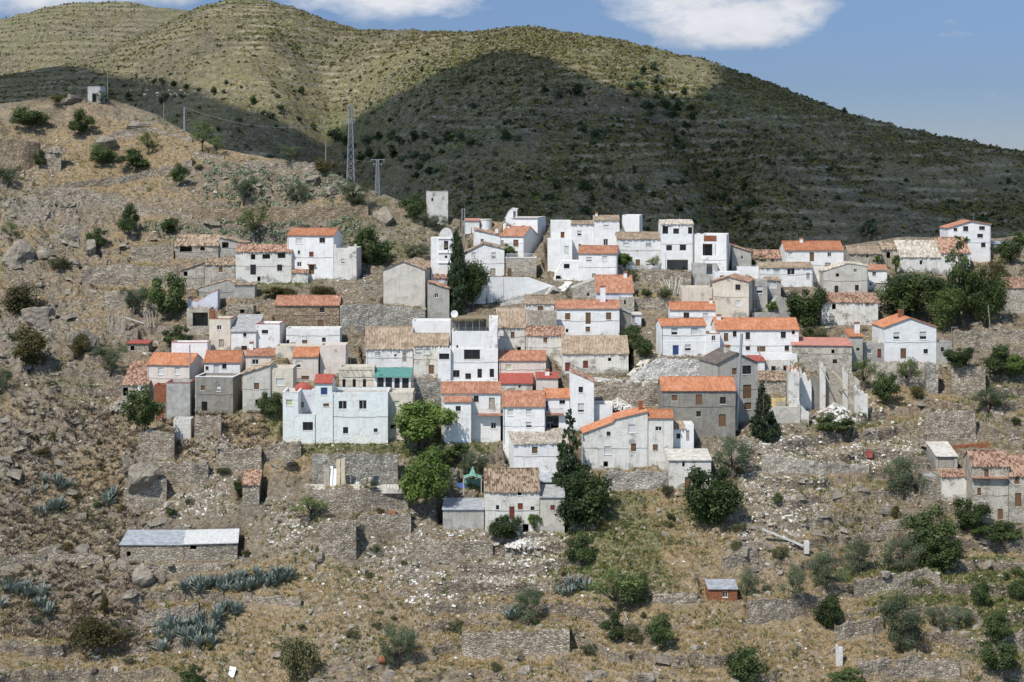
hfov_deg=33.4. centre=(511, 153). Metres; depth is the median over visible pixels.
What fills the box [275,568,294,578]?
agave
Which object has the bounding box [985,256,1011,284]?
shrub
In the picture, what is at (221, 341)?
door
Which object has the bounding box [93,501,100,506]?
bush
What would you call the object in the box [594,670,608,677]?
boulder
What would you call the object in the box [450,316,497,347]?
roof pergola
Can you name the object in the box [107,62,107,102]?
aerial mast
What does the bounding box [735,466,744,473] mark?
bush
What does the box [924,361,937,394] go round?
buttress
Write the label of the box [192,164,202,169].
bush
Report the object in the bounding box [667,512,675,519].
bush
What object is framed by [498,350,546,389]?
house
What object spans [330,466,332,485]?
plank
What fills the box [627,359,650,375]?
path
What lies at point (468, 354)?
window
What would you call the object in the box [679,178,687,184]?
hillside tree
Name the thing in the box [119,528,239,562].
shed
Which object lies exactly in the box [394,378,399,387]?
door
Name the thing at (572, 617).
scrub
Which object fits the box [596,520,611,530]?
bush
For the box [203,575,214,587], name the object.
agave
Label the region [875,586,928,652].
olive tree
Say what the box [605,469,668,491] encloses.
stone wall
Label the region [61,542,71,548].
bush
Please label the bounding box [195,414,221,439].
stone wall
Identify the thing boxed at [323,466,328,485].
plank
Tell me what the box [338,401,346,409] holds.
window
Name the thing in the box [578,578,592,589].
agave
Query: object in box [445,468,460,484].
boulder
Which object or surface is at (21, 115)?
broadleaf tree
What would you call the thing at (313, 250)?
house
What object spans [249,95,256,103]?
hillside tree
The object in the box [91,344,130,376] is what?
olive tree
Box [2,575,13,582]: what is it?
bush
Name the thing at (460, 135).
hillside tree
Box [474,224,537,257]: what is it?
house
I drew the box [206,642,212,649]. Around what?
bush
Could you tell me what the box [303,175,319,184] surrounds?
boulder
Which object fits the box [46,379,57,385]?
bush
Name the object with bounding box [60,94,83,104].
boulder
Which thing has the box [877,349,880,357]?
door
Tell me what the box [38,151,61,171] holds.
stone wall
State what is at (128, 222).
broadleaf tree
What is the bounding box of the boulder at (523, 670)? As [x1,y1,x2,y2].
[517,665,530,675]
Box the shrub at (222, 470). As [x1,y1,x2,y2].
[216,466,230,472]
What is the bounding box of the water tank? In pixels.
[480,219,491,229]
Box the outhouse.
[935,468,966,509]
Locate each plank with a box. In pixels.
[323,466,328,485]
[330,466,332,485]
[333,468,335,485]
[336,459,339,484]
[341,458,344,483]
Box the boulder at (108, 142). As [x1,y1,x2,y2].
[94,136,116,148]
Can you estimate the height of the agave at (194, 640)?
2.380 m
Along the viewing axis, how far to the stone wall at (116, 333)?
345.82 m
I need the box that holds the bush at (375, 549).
[368,545,383,554]
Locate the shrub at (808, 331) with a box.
[800,326,828,336]
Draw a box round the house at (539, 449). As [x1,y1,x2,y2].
[508,422,568,472]
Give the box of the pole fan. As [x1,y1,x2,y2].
[659,277,682,294]
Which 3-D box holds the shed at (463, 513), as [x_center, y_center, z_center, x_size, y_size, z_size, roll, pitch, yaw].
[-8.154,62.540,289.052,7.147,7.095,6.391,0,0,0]
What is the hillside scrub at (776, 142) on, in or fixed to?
on the hills at (216, 72)
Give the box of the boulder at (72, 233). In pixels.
[59,225,85,241]
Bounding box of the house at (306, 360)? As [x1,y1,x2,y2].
[292,347,319,381]
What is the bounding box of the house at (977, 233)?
[939,219,991,262]
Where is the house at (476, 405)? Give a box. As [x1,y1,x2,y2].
[441,381,502,443]
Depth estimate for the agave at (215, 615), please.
267.18 m
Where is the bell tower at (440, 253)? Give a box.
[431,228,453,280]
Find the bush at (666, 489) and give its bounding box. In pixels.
[660,485,674,494]
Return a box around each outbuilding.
[226,304,255,315]
[620,307,631,334]
[764,358,789,372]
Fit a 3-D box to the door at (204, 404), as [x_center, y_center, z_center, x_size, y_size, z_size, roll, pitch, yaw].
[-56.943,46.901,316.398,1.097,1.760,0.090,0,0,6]
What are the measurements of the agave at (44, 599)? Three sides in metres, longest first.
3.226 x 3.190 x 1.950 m
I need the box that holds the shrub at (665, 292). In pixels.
[656,286,672,300]
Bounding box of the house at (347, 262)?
[334,244,361,279]
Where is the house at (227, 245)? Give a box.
[219,235,250,257]
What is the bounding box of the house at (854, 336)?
[843,322,863,369]
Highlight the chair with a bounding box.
[373,476,378,485]
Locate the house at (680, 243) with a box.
[658,219,700,270]
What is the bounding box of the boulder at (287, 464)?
[282,459,299,470]
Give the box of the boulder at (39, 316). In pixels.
[20,306,55,327]
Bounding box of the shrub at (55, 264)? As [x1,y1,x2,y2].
[46,257,72,270]
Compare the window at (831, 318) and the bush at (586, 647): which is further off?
the window at (831, 318)
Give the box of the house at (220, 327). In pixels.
[209,309,236,349]
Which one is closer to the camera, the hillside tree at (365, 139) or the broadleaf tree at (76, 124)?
the broadleaf tree at (76, 124)
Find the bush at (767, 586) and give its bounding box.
[761,584,772,590]
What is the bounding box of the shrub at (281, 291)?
[257,286,297,298]
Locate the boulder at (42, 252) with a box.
[34,245,56,259]
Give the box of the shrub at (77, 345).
[69,331,94,356]
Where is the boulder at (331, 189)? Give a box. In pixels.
[323,185,337,194]
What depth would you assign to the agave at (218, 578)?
274.88 m
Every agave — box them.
[0,577,9,585]
[0,598,9,607]
[6,580,19,594]
[18,578,37,588]
[19,584,31,596]
[23,584,35,594]
[33,581,51,595]
[33,596,45,607]
[36,595,52,605]
[36,599,59,613]
[37,503,47,514]
[38,473,50,483]
[41,498,61,510]
[46,472,67,484]
[49,494,71,508]
[51,479,66,488]
[59,498,69,506]
[68,478,77,485]
[100,484,123,496]
[101,493,116,504]
[149,627,161,635]
[149,637,170,651]
[154,619,170,630]
[155,628,174,640]
[158,617,185,628]
[160,612,176,622]
[161,621,171,630]
[171,625,180,634]
[173,624,195,637]
[174,618,183,626]
[175,578,191,589]
[176,616,190,626]
[179,635,189,643]
[180,576,192,590]
[184,611,197,624]
[186,573,198,585]
[187,579,209,591]
[188,627,201,636]
[188,630,206,645]
[192,576,208,587]
[192,619,206,632]
[193,608,210,619]
[193,613,208,624]
[197,633,208,645]
[200,620,221,634]
[201,576,214,586]
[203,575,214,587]
[206,632,224,644]
[208,606,229,617]
[210,577,222,593]
[210,625,218,633]
[211,601,232,614]
[211,607,227,620]
[212,609,229,622]
[215,575,227,584]
[215,578,234,592]
[215,600,228,609]
[221,571,234,580]
[222,574,234,585]
[225,598,237,608]
[228,601,246,612]
[228,605,238,617]
[231,576,246,588]
[231,579,246,590]
[232,603,244,612]
[233,567,248,579]
[233,572,247,583]
[235,577,254,589]
[240,576,258,589]
[244,575,261,589]
[245,565,266,577]
[254,571,267,583]
[258,568,278,580]
[262,578,272,585]
[269,565,281,576]
[270,563,285,575]
[271,578,284,585]
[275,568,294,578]
[277,573,287,582]
[281,564,294,575]
[281,567,297,580]
[501,605,520,619]
[510,608,519,618]
[555,587,567,594]
[558,573,579,587]
[559,584,575,595]
[567,583,578,591]
[571,573,582,584]
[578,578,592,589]
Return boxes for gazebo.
[463,466,481,494]
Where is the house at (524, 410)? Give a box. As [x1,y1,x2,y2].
[502,390,544,460]
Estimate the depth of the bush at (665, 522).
280.25 m
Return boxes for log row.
[107,313,124,330]
[143,310,156,327]
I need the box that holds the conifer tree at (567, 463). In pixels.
[551,408,587,494]
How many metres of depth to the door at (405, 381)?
313.87 m
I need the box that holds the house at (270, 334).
[256,321,284,347]
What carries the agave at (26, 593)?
on the ground at (118, 114)
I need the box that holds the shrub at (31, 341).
[10,323,53,365]
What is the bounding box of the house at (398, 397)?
[389,388,414,441]
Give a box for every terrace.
[505,257,536,277]
[768,398,799,422]
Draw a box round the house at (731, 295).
[679,273,754,316]
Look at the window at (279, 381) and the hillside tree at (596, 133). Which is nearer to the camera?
the window at (279, 381)
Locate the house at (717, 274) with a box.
[713,271,740,279]
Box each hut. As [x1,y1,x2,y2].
[87,86,105,102]
[126,340,152,352]
[465,218,479,233]
[705,579,737,600]
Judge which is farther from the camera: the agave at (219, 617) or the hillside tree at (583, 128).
the hillside tree at (583, 128)
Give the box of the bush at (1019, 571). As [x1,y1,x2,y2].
[1011,565,1023,576]
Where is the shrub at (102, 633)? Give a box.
[63,614,130,652]
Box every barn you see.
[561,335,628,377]
[844,245,881,263]
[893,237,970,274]
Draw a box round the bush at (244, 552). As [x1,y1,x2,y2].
[241,549,250,555]
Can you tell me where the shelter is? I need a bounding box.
[991,241,1011,258]
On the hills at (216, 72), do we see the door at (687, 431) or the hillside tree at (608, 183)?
the hillside tree at (608, 183)
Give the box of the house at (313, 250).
[286,228,342,281]
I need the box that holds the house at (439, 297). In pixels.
[428,273,451,317]
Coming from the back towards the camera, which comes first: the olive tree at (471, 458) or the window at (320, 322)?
the window at (320, 322)
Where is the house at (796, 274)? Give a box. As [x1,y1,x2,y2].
[736,262,812,286]
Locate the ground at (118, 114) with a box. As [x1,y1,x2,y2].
[0,96,1023,681]
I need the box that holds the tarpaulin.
[456,483,465,487]
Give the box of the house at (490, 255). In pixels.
[464,241,505,275]
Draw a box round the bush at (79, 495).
[71,492,82,500]
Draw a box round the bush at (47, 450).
[36,447,50,456]
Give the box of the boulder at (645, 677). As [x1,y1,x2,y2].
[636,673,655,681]
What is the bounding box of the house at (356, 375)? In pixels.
[339,356,375,386]
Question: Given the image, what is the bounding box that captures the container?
[866,450,872,457]
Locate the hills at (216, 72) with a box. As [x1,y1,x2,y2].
[0,0,1023,249]
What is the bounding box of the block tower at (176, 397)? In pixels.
[154,379,194,440]
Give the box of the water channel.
[762,528,808,553]
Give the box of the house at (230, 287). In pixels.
[198,278,256,297]
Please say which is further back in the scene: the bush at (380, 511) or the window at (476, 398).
the window at (476, 398)
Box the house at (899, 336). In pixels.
[863,307,951,365]
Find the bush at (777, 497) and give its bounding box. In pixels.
[771,492,783,502]
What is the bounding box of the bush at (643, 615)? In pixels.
[640,611,645,617]
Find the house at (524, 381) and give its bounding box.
[499,369,558,393]
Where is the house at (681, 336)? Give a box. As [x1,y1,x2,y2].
[655,318,706,356]
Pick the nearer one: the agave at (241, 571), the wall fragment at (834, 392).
the agave at (241, 571)
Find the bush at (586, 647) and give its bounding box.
[579,643,596,654]
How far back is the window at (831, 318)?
343.38 m
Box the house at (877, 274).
[867,264,887,291]
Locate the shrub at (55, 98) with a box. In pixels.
[46,93,72,102]
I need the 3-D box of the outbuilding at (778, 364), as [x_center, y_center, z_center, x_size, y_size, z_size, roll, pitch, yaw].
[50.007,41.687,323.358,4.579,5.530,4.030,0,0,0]
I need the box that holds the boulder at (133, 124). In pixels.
[126,120,148,128]
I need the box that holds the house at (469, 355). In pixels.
[438,315,497,380]
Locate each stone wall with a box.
[0,139,40,170]
[0,551,103,572]
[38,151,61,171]
[39,188,192,221]
[64,160,192,187]
[82,263,176,289]
[102,290,157,314]
[103,329,137,339]
[112,127,192,142]
[115,375,127,396]
[115,563,230,580]
[124,479,166,509]
[131,243,173,262]
[138,430,174,463]
[138,603,198,627]
[158,460,208,487]
[192,151,224,161]
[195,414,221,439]
[197,205,367,224]
[216,447,261,472]
[243,159,319,171]
[243,594,300,607]
[264,441,300,460]
[306,487,408,513]
[312,453,397,483]
[319,519,355,559]
[340,304,424,331]
[356,513,410,532]
[358,279,382,297]
[362,327,365,355]
[410,538,492,563]
[413,377,441,407]
[462,629,569,659]
[466,277,551,303]
[502,285,555,302]
[594,380,657,411]
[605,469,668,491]
[630,358,698,380]
[634,296,680,311]
[640,269,690,284]
[643,288,660,294]
[652,591,696,605]
[721,550,754,568]
[747,595,824,623]
[752,312,800,320]
[762,455,868,475]
[834,615,882,640]
[853,567,940,598]
[857,655,959,679]
[871,360,924,386]
[876,519,914,540]
[924,410,975,439]
[951,363,985,395]
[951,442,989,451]
[953,329,1023,349]
[973,631,1023,651]
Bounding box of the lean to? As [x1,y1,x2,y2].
[926,441,958,470]
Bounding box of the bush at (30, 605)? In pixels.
[23,600,37,609]
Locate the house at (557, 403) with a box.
[544,388,569,437]
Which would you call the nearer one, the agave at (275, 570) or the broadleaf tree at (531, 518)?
the agave at (275, 570)
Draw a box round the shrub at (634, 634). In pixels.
[622,623,644,643]
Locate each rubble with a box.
[0,115,1023,681]
[1,127,1023,681]
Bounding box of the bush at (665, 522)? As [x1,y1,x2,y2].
[661,520,672,526]
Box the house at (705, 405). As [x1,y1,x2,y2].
[657,376,735,445]
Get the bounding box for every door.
[202,401,206,410]
[214,364,219,372]
[219,339,223,346]
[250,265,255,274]
[309,265,313,273]
[342,379,345,386]
[377,377,383,386]
[385,377,391,387]
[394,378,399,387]
[402,378,408,387]
[429,365,433,373]
[477,369,481,377]
[489,398,494,409]
[490,268,494,275]
[490,369,493,376]
[509,506,514,518]
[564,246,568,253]
[565,362,569,370]
[586,313,590,323]
[636,259,639,267]
[673,345,678,354]
[685,477,690,487]
[686,430,688,440]
[696,394,701,404]
[719,414,725,425]
[724,333,727,340]
[743,385,750,398]
[810,252,813,260]
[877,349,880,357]
[900,348,905,358]
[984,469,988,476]
[998,509,1002,518]
[1015,493,1020,505]
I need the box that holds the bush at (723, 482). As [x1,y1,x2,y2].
[721,479,733,484]
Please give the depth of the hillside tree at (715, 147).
720.87 m
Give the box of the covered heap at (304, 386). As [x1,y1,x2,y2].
[295,382,312,390]
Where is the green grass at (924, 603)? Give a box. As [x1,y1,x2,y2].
[0,117,1023,681]
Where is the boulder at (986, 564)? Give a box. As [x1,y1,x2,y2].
[981,560,991,570]
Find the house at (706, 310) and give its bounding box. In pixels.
[667,293,715,330]
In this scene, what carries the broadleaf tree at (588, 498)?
on the ground at (118, 114)
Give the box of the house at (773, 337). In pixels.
[706,309,799,370]
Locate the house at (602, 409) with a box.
[594,401,611,421]
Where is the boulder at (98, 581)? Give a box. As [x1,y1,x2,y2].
[95,579,103,588]
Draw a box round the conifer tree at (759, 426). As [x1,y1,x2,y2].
[748,381,780,442]
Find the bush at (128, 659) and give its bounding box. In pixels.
[122,656,136,663]
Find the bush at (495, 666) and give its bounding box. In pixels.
[490,661,504,672]
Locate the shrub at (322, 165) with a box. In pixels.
[314,158,338,172]
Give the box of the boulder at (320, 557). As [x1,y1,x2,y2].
[315,551,324,563]
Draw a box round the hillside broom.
[0,0,1023,248]
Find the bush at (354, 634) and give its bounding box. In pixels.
[345,629,358,637]
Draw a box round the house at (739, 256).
[729,243,752,270]
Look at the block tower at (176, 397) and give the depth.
315.59 m
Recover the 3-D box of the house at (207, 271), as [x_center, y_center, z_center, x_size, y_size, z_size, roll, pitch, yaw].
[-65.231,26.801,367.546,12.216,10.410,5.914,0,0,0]
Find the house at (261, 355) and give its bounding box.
[245,341,274,368]
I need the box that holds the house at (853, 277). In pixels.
[818,261,868,291]
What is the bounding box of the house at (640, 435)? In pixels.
[580,400,673,470]
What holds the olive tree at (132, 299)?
on the ground at (118, 114)
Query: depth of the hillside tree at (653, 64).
808.10 m
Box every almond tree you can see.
[0,221,18,242]
[135,130,159,154]
[189,118,216,151]
[208,135,224,154]
[236,201,270,241]
[288,494,330,520]
[587,565,644,612]
[648,255,659,269]
[852,354,876,390]
[896,356,923,385]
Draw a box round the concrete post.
[835,644,842,665]
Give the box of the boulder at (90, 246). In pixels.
[85,239,95,255]
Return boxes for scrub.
[0,0,1023,249]
[0,1,138,73]
[0,117,1023,681]
[0,119,1023,681]
[0,129,1023,681]
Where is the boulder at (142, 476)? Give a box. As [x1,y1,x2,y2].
[125,462,159,494]
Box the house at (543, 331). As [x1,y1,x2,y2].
[525,310,564,371]
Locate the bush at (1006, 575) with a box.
[1003,573,1010,579]
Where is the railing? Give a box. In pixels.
[333,387,386,391]
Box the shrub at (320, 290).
[305,284,336,294]
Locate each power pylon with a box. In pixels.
[346,103,354,181]
[371,159,384,195]
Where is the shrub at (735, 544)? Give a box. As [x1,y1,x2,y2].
[729,540,742,550]
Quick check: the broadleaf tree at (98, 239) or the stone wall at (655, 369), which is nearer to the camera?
the stone wall at (655, 369)
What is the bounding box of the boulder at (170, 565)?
[167,563,174,568]
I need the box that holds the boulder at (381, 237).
[367,234,388,248]
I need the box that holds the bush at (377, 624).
[371,621,381,628]
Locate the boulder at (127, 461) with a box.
[121,454,134,475]
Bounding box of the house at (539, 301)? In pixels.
[524,294,554,322]
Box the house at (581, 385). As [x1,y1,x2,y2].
[569,367,595,431]
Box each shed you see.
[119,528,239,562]
[442,498,484,529]
[631,312,641,326]
[664,448,711,489]
[758,370,786,398]
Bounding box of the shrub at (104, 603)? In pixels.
[99,592,108,616]
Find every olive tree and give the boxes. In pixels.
[0,165,23,187]
[0,368,13,392]
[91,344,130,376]
[96,90,109,103]
[118,284,148,314]
[229,176,258,204]
[280,145,301,162]
[285,183,308,205]
[336,178,370,202]
[363,478,378,489]
[378,618,417,669]
[403,242,429,257]
[415,211,434,227]
[426,214,449,230]
[457,450,490,478]
[512,585,544,625]
[626,268,637,279]
[711,433,755,478]
[737,564,761,601]
[777,562,807,600]
[807,548,851,592]
[841,537,873,572]
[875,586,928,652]
[879,534,928,569]
[881,452,932,499]
[925,605,948,629]
[946,603,973,629]
[971,385,1008,413]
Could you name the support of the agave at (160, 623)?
on the ground at (118, 114)
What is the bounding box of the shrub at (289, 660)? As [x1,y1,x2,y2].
[277,633,321,681]
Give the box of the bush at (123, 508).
[116,504,127,511]
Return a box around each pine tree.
[461,256,490,309]
[923,285,967,331]
[928,234,987,325]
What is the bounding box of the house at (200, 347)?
[171,340,210,365]
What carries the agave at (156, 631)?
on the ground at (118, 114)
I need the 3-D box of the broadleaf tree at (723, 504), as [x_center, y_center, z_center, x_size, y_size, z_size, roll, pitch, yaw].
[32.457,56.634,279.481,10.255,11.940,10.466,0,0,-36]
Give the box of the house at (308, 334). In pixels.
[286,326,341,342]
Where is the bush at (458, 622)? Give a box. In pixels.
[449,618,463,629]
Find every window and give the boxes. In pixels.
[158,368,162,374]
[175,368,179,374]
[216,385,220,391]
[252,359,258,364]
[253,383,259,389]
[276,378,283,384]
[285,400,292,406]
[296,238,301,243]
[296,361,300,367]
[301,376,308,379]
[302,422,313,430]
[318,320,322,325]
[319,238,324,242]
[320,387,327,395]
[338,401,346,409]
[343,427,347,432]
[358,400,366,409]
[415,349,422,354]
[423,349,430,354]
[438,353,449,359]
[453,370,459,377]
[455,406,460,411]
[463,350,480,359]
[465,373,471,379]
[473,396,478,402]
[490,423,496,429]
[508,409,512,414]
[513,240,517,246]
[518,503,522,509]
[526,409,531,414]
[526,422,531,427]
[531,447,537,453]
[559,400,565,404]
[563,264,569,268]
[565,313,569,319]
[577,403,584,412]
[583,361,588,368]
[586,257,591,261]
[604,446,610,454]
[606,313,610,319]
[628,425,634,432]
[630,444,636,451]
[653,444,657,450]
[655,426,661,431]
[671,328,677,334]
[684,344,690,351]
[691,327,697,334]
[696,411,700,416]
[719,397,725,404]
[722,592,727,597]
[735,284,740,290]
[735,300,740,306]
[742,365,751,374]
[744,402,751,409]
[745,332,750,339]
[756,286,762,293]
[757,346,764,351]
[769,282,776,288]
[774,269,778,275]
[780,332,786,338]
[787,268,794,274]
[829,316,834,322]
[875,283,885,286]
[893,332,899,339]
[919,332,926,339]
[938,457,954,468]
[963,226,968,231]
[1014,477,1019,484]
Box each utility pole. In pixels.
[183,107,184,130]
[462,208,462,239]
[464,208,464,238]
[735,333,742,429]
[775,464,775,493]
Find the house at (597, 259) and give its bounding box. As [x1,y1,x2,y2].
[578,245,618,280]
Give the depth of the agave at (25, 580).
275.92 m
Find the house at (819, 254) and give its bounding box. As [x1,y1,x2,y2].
[779,233,843,287]
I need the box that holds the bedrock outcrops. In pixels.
[0,117,1021,681]
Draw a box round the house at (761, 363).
[746,355,765,370]
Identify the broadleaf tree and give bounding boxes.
[9,104,52,129]
[33,149,46,167]
[68,108,96,135]
[84,227,106,245]
[89,141,118,166]
[113,147,148,170]
[117,201,140,239]
[120,380,165,439]
[144,267,187,320]
[160,217,179,232]
[161,324,190,343]
[169,161,190,186]
[178,663,204,681]
[233,481,242,492]
[254,390,282,417]
[347,225,394,266]
[391,399,459,450]
[396,191,426,220]
[398,444,454,518]
[417,443,461,462]
[450,442,469,459]
[486,514,523,539]
[503,243,514,262]
[527,514,542,530]
[553,461,613,529]
[564,529,596,565]
[598,610,624,641]
[608,571,650,607]
[618,253,632,270]
[620,323,643,363]
[631,333,654,358]
[641,288,651,296]
[643,610,675,650]
[683,463,747,527]
[723,643,770,681]
[752,255,767,264]
[766,301,777,310]
[782,286,829,326]
[809,593,844,628]
[813,412,857,434]
[826,667,866,681]
[870,368,902,404]
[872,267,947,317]
[873,256,881,262]
[892,255,900,270]
[898,502,961,552]
[915,530,964,571]
[942,346,975,367]
[951,497,992,527]
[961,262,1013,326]
[961,523,987,535]
[969,578,991,605]
[977,520,1023,540]
[977,638,1019,676]
[981,606,1013,646]
[982,343,1023,373]
[990,239,1022,262]
[1003,353,1023,382]
[1006,575,1023,600]
[1010,230,1023,243]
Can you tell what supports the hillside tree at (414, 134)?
on the hills at (216, 72)
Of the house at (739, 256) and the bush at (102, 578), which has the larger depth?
the house at (739, 256)
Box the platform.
[310,484,405,492]
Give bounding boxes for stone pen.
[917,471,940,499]
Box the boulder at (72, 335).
[66,329,97,351]
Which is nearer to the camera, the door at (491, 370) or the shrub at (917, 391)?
the shrub at (917, 391)
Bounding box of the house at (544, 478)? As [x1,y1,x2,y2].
[539,472,554,483]
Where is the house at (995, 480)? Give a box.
[963,440,1023,522]
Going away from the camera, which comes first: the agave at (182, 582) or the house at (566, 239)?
the agave at (182, 582)
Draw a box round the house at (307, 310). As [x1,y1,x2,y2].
[274,294,342,331]
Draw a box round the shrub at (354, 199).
[347,193,365,203]
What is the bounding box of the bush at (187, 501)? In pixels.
[184,498,194,504]
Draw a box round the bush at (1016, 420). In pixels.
[1010,416,1022,424]
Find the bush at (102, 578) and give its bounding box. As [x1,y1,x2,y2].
[94,575,108,583]
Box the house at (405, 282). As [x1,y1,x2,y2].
[382,257,430,316]
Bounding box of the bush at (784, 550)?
[771,545,788,555]
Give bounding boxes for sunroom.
[373,367,412,387]
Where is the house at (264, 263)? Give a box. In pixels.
[235,244,309,282]
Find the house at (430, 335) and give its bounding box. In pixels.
[412,318,450,377]
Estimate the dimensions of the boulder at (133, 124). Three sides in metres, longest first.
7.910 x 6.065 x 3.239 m
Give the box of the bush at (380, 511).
[376,508,384,513]
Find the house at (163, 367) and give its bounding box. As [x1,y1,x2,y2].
[146,345,203,398]
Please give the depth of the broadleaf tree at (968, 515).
281.16 m
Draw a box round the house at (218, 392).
[195,372,241,414]
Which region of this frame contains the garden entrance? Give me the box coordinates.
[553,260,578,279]
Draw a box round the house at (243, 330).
[230,314,263,353]
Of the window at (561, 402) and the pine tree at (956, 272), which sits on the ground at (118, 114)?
the pine tree at (956, 272)
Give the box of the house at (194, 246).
[174,227,220,258]
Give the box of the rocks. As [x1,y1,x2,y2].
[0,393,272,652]
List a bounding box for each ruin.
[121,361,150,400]
[187,289,219,334]
[242,469,262,504]
[619,296,633,311]
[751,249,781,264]
[816,292,878,324]
[877,242,896,266]
[999,277,1023,313]
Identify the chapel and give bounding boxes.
[503,208,545,247]
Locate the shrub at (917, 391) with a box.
[908,385,925,396]
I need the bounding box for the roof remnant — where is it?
[786,366,800,375]
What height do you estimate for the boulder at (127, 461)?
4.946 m
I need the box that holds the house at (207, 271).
[179,254,235,289]
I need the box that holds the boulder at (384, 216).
[373,206,394,225]
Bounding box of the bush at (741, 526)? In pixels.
[731,522,746,530]
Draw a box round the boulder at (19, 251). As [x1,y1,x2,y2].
[2,239,34,268]
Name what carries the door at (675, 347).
in the house at (681, 336)
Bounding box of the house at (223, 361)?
[203,350,245,374]
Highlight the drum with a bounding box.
[378,656,385,662]
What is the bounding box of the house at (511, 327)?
[496,307,525,355]
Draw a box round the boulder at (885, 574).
[880,570,890,578]
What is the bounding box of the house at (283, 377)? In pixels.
[271,365,296,409]
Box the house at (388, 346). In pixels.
[365,326,412,377]
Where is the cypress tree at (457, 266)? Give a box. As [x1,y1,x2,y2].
[445,226,468,314]
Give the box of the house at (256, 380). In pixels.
[241,353,274,411]
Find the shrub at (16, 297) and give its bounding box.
[0,280,50,314]
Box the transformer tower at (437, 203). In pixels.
[426,191,447,224]
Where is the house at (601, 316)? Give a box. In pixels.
[555,285,619,334]
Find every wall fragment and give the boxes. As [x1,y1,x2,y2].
[787,369,798,405]
[793,398,808,425]
[799,367,811,409]
[808,375,819,408]
[819,358,825,408]
[825,365,843,407]
[842,367,847,408]
[848,370,859,411]
[854,385,867,417]
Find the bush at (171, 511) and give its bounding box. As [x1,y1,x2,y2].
[164,507,177,514]
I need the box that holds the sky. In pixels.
[0,0,1023,150]
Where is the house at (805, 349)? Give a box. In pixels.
[791,330,852,371]
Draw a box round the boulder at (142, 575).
[131,563,154,587]
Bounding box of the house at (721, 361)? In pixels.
[699,342,758,430]
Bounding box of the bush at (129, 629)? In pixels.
[124,626,139,636]
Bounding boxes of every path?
[499,286,561,305]
[546,255,573,292]
[594,377,657,385]
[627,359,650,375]
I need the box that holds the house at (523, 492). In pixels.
[483,458,564,532]
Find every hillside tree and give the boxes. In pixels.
[161,93,168,98]
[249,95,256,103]
[265,111,275,117]
[265,154,275,157]
[276,104,285,108]
[297,85,304,93]
[310,122,317,128]
[326,129,337,136]
[332,132,342,141]
[341,135,347,145]
[342,151,355,157]
[354,153,365,162]
[360,135,371,144]
[364,146,372,158]
[371,131,382,141]
[375,151,384,162]
[386,129,395,139]
[389,146,396,157]
[394,135,404,144]
[396,154,408,161]
[408,150,419,158]
[410,130,419,141]
[410,172,419,179]
[414,162,422,169]
[417,152,430,161]
[419,131,429,138]
[423,166,433,174]
[430,137,440,143]
[442,131,454,141]
[455,131,464,138]
[464,138,477,144]
[475,141,482,146]
[500,129,513,140]
[501,189,511,197]
[511,134,521,140]
[551,178,560,189]
[554,89,563,98]
[571,82,583,95]
[578,179,591,190]
[579,204,591,214]
[580,123,587,132]
[588,126,608,139]
[589,138,596,144]
[602,181,614,187]
[618,184,627,191]
[625,83,635,89]
[633,80,645,86]
[633,181,645,188]
[639,65,646,71]
[639,101,648,108]
[648,102,656,108]
[649,60,658,69]
[650,78,659,82]
[660,99,669,108]
[662,109,671,115]
[666,104,674,110]
[670,110,677,119]
[673,137,680,143]
[674,102,679,110]
[675,98,682,104]
[676,205,684,214]
[678,143,686,150]
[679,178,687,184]
[681,86,686,94]
[681,120,689,126]
[687,111,695,120]
[691,158,697,165]
[707,192,716,199]
[710,143,720,149]
[712,166,718,172]
[720,191,728,198]
[733,206,740,211]
[740,180,747,189]
[742,199,751,205]
[750,198,759,204]
[858,219,877,236]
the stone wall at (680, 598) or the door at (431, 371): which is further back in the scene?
the door at (431, 371)
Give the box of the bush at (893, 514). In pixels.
[889,509,903,518]
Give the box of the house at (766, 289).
[753,276,789,311]
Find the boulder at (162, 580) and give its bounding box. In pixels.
[158,573,166,584]
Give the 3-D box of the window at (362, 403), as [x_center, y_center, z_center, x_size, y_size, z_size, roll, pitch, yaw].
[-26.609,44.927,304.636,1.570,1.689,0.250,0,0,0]
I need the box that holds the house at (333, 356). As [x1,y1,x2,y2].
[275,342,347,376]
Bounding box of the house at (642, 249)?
[615,224,660,273]
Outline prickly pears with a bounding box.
[142,158,360,244]
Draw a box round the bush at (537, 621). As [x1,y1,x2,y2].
[531,619,540,625]
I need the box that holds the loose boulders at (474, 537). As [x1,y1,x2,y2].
[0,125,1023,681]
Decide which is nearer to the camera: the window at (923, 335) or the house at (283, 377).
the house at (283, 377)
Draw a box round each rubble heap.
[48,146,67,153]
[103,399,126,411]
[208,438,234,449]
[504,537,544,549]
[611,397,632,410]
[815,402,857,422]
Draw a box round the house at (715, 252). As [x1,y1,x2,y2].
[691,233,728,284]
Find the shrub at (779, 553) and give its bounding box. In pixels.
[770,548,782,559]
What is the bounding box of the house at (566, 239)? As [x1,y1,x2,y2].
[547,212,642,271]
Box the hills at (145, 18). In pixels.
[0,2,188,74]
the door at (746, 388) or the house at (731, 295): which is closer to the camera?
the door at (746, 388)
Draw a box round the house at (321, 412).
[282,374,390,443]
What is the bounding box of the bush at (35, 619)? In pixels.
[30,615,40,624]
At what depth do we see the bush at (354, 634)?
261.93 m
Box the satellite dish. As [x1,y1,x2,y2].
[451,310,457,316]
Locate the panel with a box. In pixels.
[228,666,235,676]
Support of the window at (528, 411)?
in the house at (524, 410)
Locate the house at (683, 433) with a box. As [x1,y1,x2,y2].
[673,420,693,447]
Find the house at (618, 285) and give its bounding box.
[571,271,633,303]

